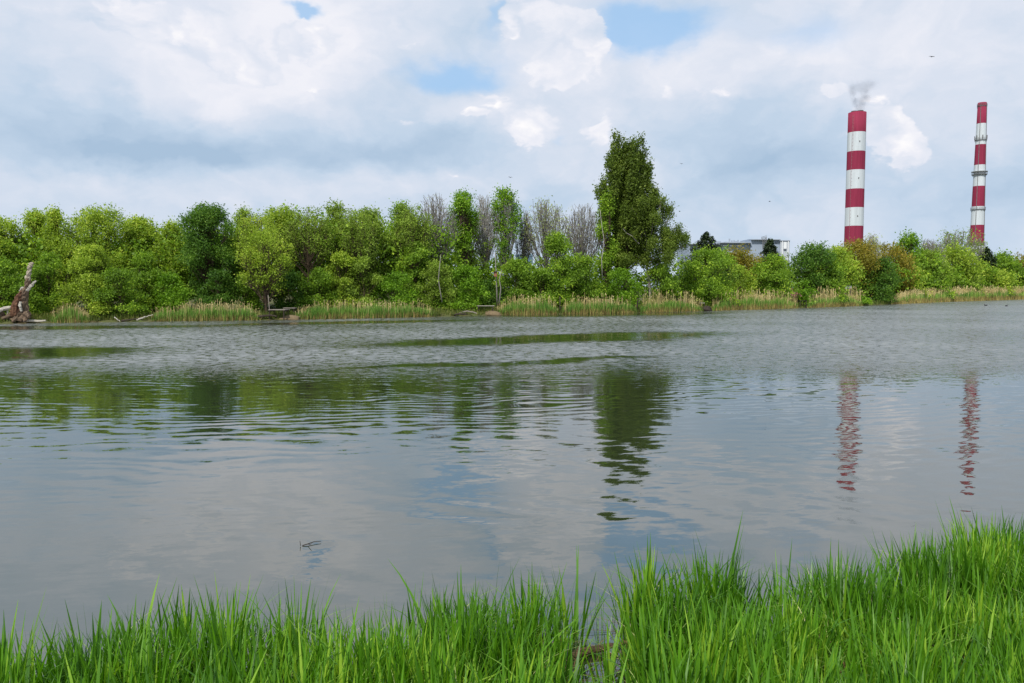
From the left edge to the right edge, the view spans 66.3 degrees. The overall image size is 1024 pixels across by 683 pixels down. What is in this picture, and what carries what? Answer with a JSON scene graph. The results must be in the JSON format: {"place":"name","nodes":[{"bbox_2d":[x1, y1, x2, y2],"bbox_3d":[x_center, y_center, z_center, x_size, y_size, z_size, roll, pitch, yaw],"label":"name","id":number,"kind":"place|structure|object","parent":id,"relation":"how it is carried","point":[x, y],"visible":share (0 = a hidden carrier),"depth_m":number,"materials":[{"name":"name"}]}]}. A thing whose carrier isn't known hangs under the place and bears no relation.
{"place":"outdoors","nodes":[
{"label":"outdoors","id":0,"kind":"place"},
{"bbox_2d":[0,300,1023,682],"bbox_3d":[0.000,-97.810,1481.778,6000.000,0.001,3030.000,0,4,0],"label":"lake water","id":1,"kind":"structure","parent":0,"point":[138,458],"depth_m":15.20,"materials":[{"name":"grey liquid"}]},
{"bbox_2d":[572,643,613,656],"bbox_3d":[0.718,2.708,6.863,0.462,0.082,0.098,-1,4,-17],"label":"driftwood stick","id":2,"kind":"object","parent":1,"relation":"on","point":[589,650],"visible":0.48,"depth_m":6.84,"materials":[{"name":"brown wood"}]},
{"bbox_2d":[0,288,1023,323],"bbox_3d":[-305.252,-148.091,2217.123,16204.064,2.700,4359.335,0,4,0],"label":"bank ground","id":3,"kind":"structure","parent":0,"point":[191,303],"depth_m":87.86,"materials":[{"name":"green plant"}]},
{"bbox_2d":[0,253,23,312],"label":"bush","id":4,"kind":"object","parent":3,"relation":"on","point":[6,266],"visible":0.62,"depth_m":74.07,"materials":[{"name":"green plant"}]},
{"bbox_2d":[0,262,35,322],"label":"dead tree","id":5,"kind":"object","parent":3,"relation":"on","point":[19,307],"visible":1,"depth_m":70.84,"materials":[{"name":"wood"}]},
{"bbox_2d":[0,215,35,297],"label":"broadleaf tree","id":6,"kind":"object","parent":3,"relation":"on","point":[7,224],"visible":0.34,"depth_m":81.33,"materials":[{"name":"green plant"}]},
{"bbox_2d":[1,273,46,315],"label":"bush","id":7,"kind":"object","parent":3,"relation":"on","point":[18,285],"visible":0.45,"depth_m":74.12,"materials":[{"name":"green plant"}]},
{"bbox_2d":[11,207,64,294],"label":"broadleaf tree","id":8,"kind":"object","parent":3,"relation":"on","point":[28,223],"visible":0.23,"depth_m":84.11,"materials":[{"name":"green plant"}]},
{"bbox_2d":[13,248,80,314],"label":"bush","id":9,"kind":"object","parent":3,"relation":"on","point":[50,260],"visible":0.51,"depth_m":76.64,"materials":[{"name":"green plant"}]},
{"bbox_2d":[37,203,73,291],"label":"broadleaf tree","id":10,"kind":"object","parent":3,"relation":"on","point":[53,215],"visible":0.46,"depth_m":81.95,"materials":[{"name":"green plant"}]},
{"bbox_2d":[45,302,90,322],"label":"reed bed","id":11,"kind":"object","parent":3,"relation":"on","point":[69,315],"visible":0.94,"depth_m":72.56,"materials":[{"name":"green plant"}]},
{"bbox_2d":[39,202,145,303],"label":"broadleaf tree","id":12,"kind":"object","parent":3,"relation":"on","point":[92,220],"visible":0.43,"depth_m":82.98,"materials":[{"name":"green plant"}]},
{"bbox_2d":[51,242,133,316],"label":"bush","id":13,"kind":"object","parent":3,"relation":"on","point":[87,259],"visible":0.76,"depth_m":74.57,"materials":[{"name":"green plant"}]},
{"bbox_2d":[87,265,153,317],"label":"bush","id":14,"kind":"object","parent":3,"relation":"on","point":[115,275],"visible":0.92,"depth_m":74.86,"materials":[{"name":"green plant"}]},
{"bbox_2d":[117,212,166,289],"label":"broadleaf tree","id":15,"kind":"object","parent":3,"relation":"on","point":[143,222],"visible":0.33,"depth_m":87.09,"materials":[{"name":"green plant"}]},
{"bbox_2d":[125,249,170,313],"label":"bush","id":16,"kind":"object","parent":3,"relation":"on","point":[144,276],"visible":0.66,"depth_m":79.45,"materials":[{"name":"green plant"}]},
{"bbox_2d":[149,216,193,303],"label":"broadleaf tree","id":17,"kind":"object","parent":3,"relation":"on","point":[168,226],"visible":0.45,"depth_m":86.13,"materials":[{"name":"green plant"}]},
{"bbox_2d":[151,269,194,311],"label":"bush","id":18,"kind":"object","parent":3,"relation":"on","point":[174,296],"visible":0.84,"depth_m":78.59,"materials":[{"name":"green plant"}]},
{"bbox_2d":[151,298,261,321],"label":"reed bed","id":19,"kind":"object","parent":3,"relation":"on","point":[222,313],"visible":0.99,"depth_m":76.83,"materials":[{"name":"green plant"}]},
{"bbox_2d":[173,201,246,302],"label":"maple tree","id":20,"kind":"object","parent":3,"relation":"on","point":[200,254],"visible":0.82,"depth_m":82.97,"materials":[{"name":"green plant"}]},
{"bbox_2d":[193,268,247,309],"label":"bush","id":21,"kind":"object","parent":3,"relation":"on","point":[216,277],"visible":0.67,"depth_m":81.00,"materials":[{"name":"green plant"}]},
{"bbox_2d":[217,201,258,296],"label":"broadleaf tree","id":22,"kind":"object","parent":3,"relation":"on","point":[239,212],"visible":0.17,"depth_m":90.33,"materials":[{"name":"green plant"}]},
{"bbox_2d":[225,272,267,310],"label":"bush","id":23,"kind":"object","parent":3,"relation":"on","point":[253,299],"visible":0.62,"depth_m":82.89,"materials":[{"name":"green plant"}]},
{"bbox_2d":[229,208,283,309],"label":"half bare tree","id":24,"kind":"object","parent":3,"relation":"on","point":[248,226],"visible":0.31,"depth_m":84.60,"materials":[{"name":"green plant"}]},
{"bbox_2d":[232,225,296,310],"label":"broadleaf tree","id":25,"kind":"object","parent":3,"relation":"on","point":[266,276],"visible":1,"depth_m":80.80,"materials":[{"name":"green plant"}]},
{"bbox_2d":[268,309,289,319],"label":"fishing jetty","id":26,"kind":"object","parent":3,"relation":"on","point":[287,310],"visible":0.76,"depth_m":78.23,"materials":[{"name":"grey wood"}]},
{"bbox_2d":[258,200,302,301],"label":"broadleaf tree","id":27,"kind":"object","parent":3,"relation":"on","point":[277,214],"visible":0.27,"depth_m":89.44,"materials":[{"name":"green plant"}]},
{"bbox_2d":[279,315,300,319],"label":"sandy hump","id":28,"kind":"object","parent":3,"relation":"on","point":[291,317],"visible":0.68,"depth_m":78.89,"materials":[{"name":"sand"}]},
{"bbox_2d":[269,270,314,311],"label":"bush","id":29,"kind":"object","parent":3,"relation":"on","point":[292,277],"visible":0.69,"depth_m":85.09,"materials":[{"name":"green plant"}]},
{"bbox_2d":[276,205,336,298],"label":"half bare tree","id":30,"kind":"object","parent":3,"relation":"on","point":[306,229],"visible":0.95,"depth_m":88.11,"materials":[{"name":"green plant"}]},
{"bbox_2d":[293,266,341,308],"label":"bush","id":31,"kind":"object","parent":3,"relation":"on","point":[320,283],"visible":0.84,"depth_m":85.58,"materials":[{"name":"green plant"}]},
{"bbox_2d":[315,197,354,274],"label":"broadleaf tree","id":32,"kind":"object","parent":3,"relation":"on","point":[335,212],"visible":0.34,"depth_m":90.97,"materials":[{"name":"green plant"}]},
{"bbox_2d":[321,248,367,307],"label":"bush","id":33,"kind":"object","parent":3,"relation":"on","point":[345,259],"visible":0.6,"depth_m":87.58,"materials":[{"name":"green plant"}]},
{"bbox_2d":[326,205,380,284],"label":"half bare tree","id":34,"kind":"object","parent":3,"relation":"on","point":[360,236],"visible":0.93,"depth_m":88.92,"materials":[{"name":"green plant"}]},
{"bbox_2d":[295,299,432,319],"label":"reed bed","id":35,"kind":"object","parent":3,"relation":"on","point":[403,311],"visible":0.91,"depth_m":83.08,"materials":[{"name":"green plant"}]},
{"bbox_2d":[342,254,385,308],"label":"bush","id":36,"kind":"object","parent":3,"relation":"on","point":[371,280],"visible":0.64,"depth_m":88.16,"materials":[{"name":"green plant"}]},
{"bbox_2d":[350,201,396,297],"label":"broadleaf tree","id":37,"kind":"object","parent":3,"relation":"on","point":[376,212],"visible":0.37,"depth_m":92.59,"materials":[{"name":"green plant"}]},
{"bbox_2d":[369,270,422,308],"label":"bush","id":38,"kind":"object","parent":3,"relation":"on","point":[394,280],"visible":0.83,"depth_m":88.10,"materials":[{"name":"green plant"}]},
{"bbox_2d":[379,198,426,284],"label":"broadleaf tree","id":39,"kind":"object","parent":3,"relation":"on","point":[394,215],"visible":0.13,"depth_m":95.31,"materials":[{"name":"green plant"}]},
{"bbox_2d":[390,240,433,308],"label":"bush","id":40,"kind":"object","parent":3,"relation":"on","point":[417,261],"visible":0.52,"depth_m":92.51,"materials":[{"name":"green plant"}]},
{"bbox_2d":[388,202,437,295],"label":"half bare tree","id":41,"kind":"object","parent":3,"relation":"on","point":[410,232],"visible":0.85,"depth_m":93.26,"materials":[{"name":"green plant"}]},
{"bbox_2d":[408,258,461,309],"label":"bush","id":42,"kind":"object","parent":3,"relation":"on","point":[434,290],"visible":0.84,"depth_m":91.43,"materials":[{"name":"green plant"}]},
{"bbox_2d":[420,193,463,262],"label":"bare tree","id":43,"kind":"object","parent":3,"relation":"on","point":[436,216],"visible":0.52,"depth_m":97.39,"materials":[{"name":"grey plant"}]},
{"bbox_2d":[433,298,469,310],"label":"bush","id":44,"kind":"object","parent":3,"relation":"on","point":[458,304],"visible":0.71,"depth_m":91.25,"materials":[{"name":"green plant"}]},
{"bbox_2d":[445,185,483,266],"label":"broadleaf tree","id":45,"kind":"object","parent":3,"relation":"on","point":[462,206],"visible":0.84,"depth_m":100.00,"materials":[{"name":"green plant"}]},
{"bbox_2d":[447,262,491,309],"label":"bush","id":46,"kind":"object","parent":3,"relation":"on","point":[471,283],"visible":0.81,"depth_m":93.22,"materials":[{"name":"green plant"}]},
{"bbox_2d":[453,217,492,283],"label":"broadleaf tree","id":47,"kind":"object","parent":3,"relation":"on","point":[473,258],"visible":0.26,"depth_m":102.59,"materials":[{"name":"green plant"}]},
{"bbox_2d":[473,192,500,292],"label":"bare tree","id":48,"kind":"object","parent":3,"relation":"on","point":[485,226],"visible":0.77,"depth_m":104.55,"materials":[{"name":"grey plant"}]},
{"bbox_2d":[477,277,507,307],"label":"bush","id":49,"kind":"object","parent":3,"relation":"on","point":[492,300],"visible":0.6,"depth_m":99.41,"materials":[{"name":"green plant"}]},
{"bbox_2d":[495,252,497,306],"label":"sapling","id":50,"kind":"object","parent":3,"relation":"on","point":[496,283],"visible":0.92,"depth_m":98.11,"materials":[{"name":"grey plant"}]},
{"bbox_2d":[487,183,524,293],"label":"broadleaf tree","id":51,"kind":"object","parent":3,"relation":"on","point":[507,224],"visible":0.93,"depth_m":104.04,"materials":[{"name":"green plant"}]},
{"bbox_2d":[0,203,1023,304],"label":"undergrowth","id":52,"kind":"object","parent":3,"relation":"on","point":[453,256],"visible":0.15,"depth_m":95.98,"materials":[{"name":"green plant"}]},
{"bbox_2d":[491,254,540,306],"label":"bush","id":53,"kind":"object","parent":3,"relation":"on","point":[516,266],"visible":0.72,"depth_m":98.95,"materials":[{"name":"green plant"}]},
{"bbox_2d":[513,209,533,275],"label":"bare tree","id":54,"kind":"object","parent":3,"relation":"on","point":[523,250],"visible":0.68,"depth_m":107.31,"materials":[{"name":"grey plant"}]},
{"bbox_2d":[497,293,557,314],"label":"reed bed","id":55,"kind":"object","parent":3,"relation":"on","point":[527,308],"visible":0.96,"depth_m":95.18,"materials":[{"name":"green plant"}]},
{"bbox_2d":[517,266,562,306],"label":"bush","id":56,"kind":"object","parent":3,"relation":"on","point":[543,276],"visible":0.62,"depth_m":99.37,"materials":[{"name":"green plant"}]},
{"bbox_2d":[520,195,572,268],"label":"bare tree","id":57,"kind":"object","parent":3,"relation":"on","point":[546,226],"visible":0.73,"depth_m":106.39,"materials":[{"name":"grey plant"}]},
{"bbox_2d":[532,229,592,306],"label":"bush","id":58,"kind":"object","parent":3,"relation":"on","point":[556,243],"visible":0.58,"depth_m":101.30,"materials":[{"name":"green plant"}]},
{"bbox_2d":[562,203,600,265],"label":"bare tree","id":59,"kind":"object","parent":3,"relation":"on","point":[579,227],"visible":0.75,"depth_m":108.70,"materials":[{"name":"grey plant"}]},
{"bbox_2d":[568,254,608,304],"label":"bush","id":60,"kind":"object","parent":3,"relation":"on","point":[597,290],"visible":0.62,"depth_m":103.16,"materials":[{"name":"green plant"}]},
{"bbox_2d":[562,293,636,313],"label":"reed bed","id":61,"kind":"object","parent":3,"relation":"on","point":[578,307],"visible":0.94,"depth_m":99.21,"materials":[{"name":"green plant"}]},
{"bbox_2d":[591,185,621,301],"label":"poplar sapling","id":62,"kind":"object","parent":3,"relation":"on","point":[608,256],"visible":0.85,"depth_m":106.16,"materials":[{"name":"green plant"}]},
{"bbox_2d":[600,266,647,306],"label":"bush","id":63,"kind":"object","parent":3,"relation":"on","point":[620,274],"visible":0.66,"depth_m":103.39,"materials":[{"name":"green plant"}]},
{"bbox_2d":[592,128,662,294],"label":"poplar tree","id":64,"kind":"object","parent":3,"relation":"on","point":[629,174],"visible":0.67,"depth_m":106.94,"materials":[{"name":"green plant"}]},
{"bbox_2d":[608,191,690,298],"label":"birch tree","id":65,"kind":"object","parent":3,"relation":"on","point":[669,239],"visible":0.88,"depth_m":107.07,"materials":[{"name":"green plant"}]},
{"bbox_2d":[639,263,683,305],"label":"bush","id":66,"kind":"object","parent":3,"relation":"on","point":[660,271],"visible":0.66,"depth_m":108.13,"materials":[{"name":"green plant"}]},
{"bbox_2d":[640,290,703,312],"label":"reed bed","id":67,"kind":"object","parent":3,"relation":"on","point":[665,305],"visible":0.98,"depth_m":105.79,"materials":[{"name":"green plant"}]},
{"bbox_2d":[672,231,741,300],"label":"spruce tree","id":68,"kind":"object","parent":3,"relation":"on","point":[705,237],"visible":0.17,"depth_m":128.11,"materials":[{"name":"green plant"}]},
{"bbox_2d":[672,242,742,305],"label":"bush","id":69,"kind":"object","parent":3,"relation":"on","point":[709,284],"visible":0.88,"depth_m":113.72,"materials":[{"name":"green plant"}]},
{"bbox_2d":[677,235,789,277],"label":"factory building","id":70,"kind":"structure","parent":3,"relation":"on","point":[758,245],"depth_m":336.10,"materials":[{"name":"white concrete"}]},
{"bbox_2d":[725,264,760,298],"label":"bush","id":71,"kind":"object","parent":3,"relation":"on","point":[741,280],"visible":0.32,"depth_m":120.37,"materials":[{"name":"green plant"}]},
{"bbox_2d":[725,243,766,286],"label":"broadleaf tree","id":72,"kind":"object","parent":3,"relation":"on","point":[743,257],"visible":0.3,"depth_m":128.97,"materials":[{"name":"green plant"}]},
{"bbox_2d":[712,287,798,310],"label":"reed bed","id":73,"kind":"object","parent":3,"relation":"on","point":[753,303],"visible":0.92,"depth_m":117.05,"materials":[{"name":"green plant"}]},
{"bbox_2d":[750,252,795,299],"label":"bush","id":74,"kind":"object","parent":3,"relation":"on","point":[775,279],"visible":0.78,"depth_m":123.72,"materials":[{"name":"green plant"}]},
{"bbox_2d":[755,238,793,298],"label":"spruce tree","id":75,"kind":"object","parent":3,"relation":"on","point":[770,247],"visible":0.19,"depth_m":135.42,"materials":[{"name":"green plant"}]},
{"bbox_2d":[792,277,819,304],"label":"bush","id":76,"kind":"object","parent":3,"relation":"on","point":[803,295],"visible":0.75,"depth_m":127.76,"materials":[{"name":"green plant"}]},
{"bbox_2d":[785,240,847,299],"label":"broadleaf tree","id":77,"kind":"object","parent":3,"relation":"on","point":[813,256],"visible":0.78,"depth_m":135.21,"materials":[{"name":"green plant"}]},
{"bbox_2d":[802,261,852,302],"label":"bush","id":78,"kind":"object","parent":3,"relation":"on","point":[836,272],"visible":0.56,"depth_m":135.15,"materials":[{"name":"green plant"}]},
{"bbox_2d":[807,285,864,307],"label":"reed bed","id":79,"kind":"object","parent":3,"relation":"on","point":[831,301],"visible":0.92,"depth_m":132.94,"materials":[{"name":"green plant"}]},
{"bbox_2d":[828,243,864,293],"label":"broadleaf tree","id":80,"kind":"object","parent":3,"relation":"on","point":[843,258],"visible":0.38,"depth_m":142.57,"materials":[{"name":"green plant"}]},
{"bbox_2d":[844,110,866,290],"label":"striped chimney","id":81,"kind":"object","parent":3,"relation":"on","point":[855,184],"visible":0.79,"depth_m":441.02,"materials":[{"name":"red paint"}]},
{"bbox_2d":[836,236,889,296],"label":"broadleaf tree","id":82,"kind":"object","parent":3,"relation":"on","point":[863,252],"visible":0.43,"depth_m":151.80,"materials":[{"name":"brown plant"}]},
{"bbox_2d":[856,293,876,304],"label":"bush","id":83,"kind":"object","parent":3,"relation":"on","point":[868,300],"visible":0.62,"depth_m":140.50,"materials":[{"name":"green plant"}]},
{"bbox_2d":[865,231,882,261],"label":"bare tree","id":84,"kind":"object","parent":3,"relation":"on","point":[872,237],"visible":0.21,"depth_m":164.50,"materials":[{"name":"grey plant"}]},
{"bbox_2d":[861,255,907,301],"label":"bush","id":85,"kind":"object","parent":3,"relation":"on","point":[885,294],"visible":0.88,"depth_m":150.95,"materials":[{"name":"green plant"}]},
{"bbox_2d":[879,241,919,293],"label":"broadleaf tree","id":86,"kind":"object","parent":3,"relation":"on","point":[896,254],"visible":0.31,"depth_m":166.96,"materials":[{"name":"green plant"}]},
{"bbox_2d":[890,226,928,269],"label":"broadleaf tree","id":87,"kind":"object","parent":3,"relation":"on","point":[911,242],"visible":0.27,"depth_m":184.23,"materials":[{"name":"green plant"}]},
{"bbox_2d":[894,265,932,298],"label":"bush","id":88,"kind":"object","parent":3,"relation":"on","point":[918,287],"visible":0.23,"depth_m":170.53,"materials":[{"name":"green plant"}]},
{"bbox_2d":[918,238,945,260],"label":"bare tree","id":89,"kind":"object","parent":3,"relation":"on","point":[929,246],"visible":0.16,"depth_m":196.92,"materials":[{"name":"grey plant"}]},
{"bbox_2d":[913,244,954,290],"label":"broadleaf tree","id":90,"kind":"object","parent":3,"relation":"on","point":[930,256],"visible":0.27,"depth_m":182.48,"materials":[{"name":"green plant"}]},
{"bbox_2d":[921,266,958,298],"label":"bush","id":91,"kind":"object","parent":3,"relation":"on","point":[945,282],"visible":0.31,"depth_m":181.02,"materials":[{"name":"green plant"}]},
{"bbox_2d":[890,285,1023,304],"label":"reed bed","id":92,"kind":"object","parent":3,"relation":"on","point":[962,294],"visible":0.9,"depth_m":187.51,"materials":[{"name":"green plant"}]},
{"bbox_2d":[934,225,987,263],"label":"bare tree","id":93,"kind":"object","parent":3,"relation":"on","point":[954,240],"visible":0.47,"depth_m":212.83,"materials":[{"name":"grey plant"}]},
{"bbox_2d":[940,241,993,289],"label":"broadleaf tree","id":94,"kind":"object","parent":3,"relation":"on","point":[954,257],"visible":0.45,"depth_m":197.51,"materials":[{"name":"green plant"}]},
{"bbox_2d":[956,264,987,296],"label":"bush","id":95,"kind":"object","parent":3,"relation":"on","point":[973,280],"visible":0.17,"depth_m":197.25,"materials":[{"name":"green plant"}]},
{"bbox_2d":[969,102,987,251],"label":"striped chimney","id":96,"kind":"object","parent":3,"relation":"on","point":[978,175],"visible":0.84,"depth_m":462.20,"materials":[{"name":"red paint"}]},
{"bbox_2d":[976,247,1000,288],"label":"pine tree","id":97,"kind":"object","parent":3,"relation":"on","point":[988,257],"visible":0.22,"depth_m":217.83,"materials":[{"name":"green plant"}]},
{"bbox_2d":[981,264,1021,295],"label":"bush","id":98,"kind":"object","parent":3,"relation":"on","point":[1007,281],"visible":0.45,"depth_m":210.99,"materials":[{"name":"green plant"}]},
{"bbox_2d":[992,247,1021,286],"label":"broadleaf tree","id":99,"kind":"object","parent":3,"relation":"on","point":[1005,254],"visible":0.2,"depth_m":226.46,"materials":[{"name":"green plant"}]},
{"bbox_2d":[0,0,1023,287],"label":"sky","id":100,"kind":"structure","parent":0,"point":[156,109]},
{"bbox_3d":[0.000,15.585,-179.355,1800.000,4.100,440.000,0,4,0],"label":"near bank ground","id":101,"kind":"structure","parent":0,"visible":0},
{"bbox_2d":[0,497,1023,682],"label":"waterside grass","id":102,"kind":"structure","parent":101,"relation":"on","point":[710,652],"depth_m":6.11,"materials":[{"name":"green plant"}]},
{"bbox_2d":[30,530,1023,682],"bbox_3d":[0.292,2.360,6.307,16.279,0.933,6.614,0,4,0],"label":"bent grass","id":103,"kind":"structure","parent":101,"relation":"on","point":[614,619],"depth_m":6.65,"materials":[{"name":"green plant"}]},
{"bbox_2d":[161,616,993,682],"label":"dead stem litter","id":104,"kind":"object","parent":101,"relation":"on","point":[620,652],"visible":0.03,"depth_m":6.74,"materials":[{"name":"brown plant"}]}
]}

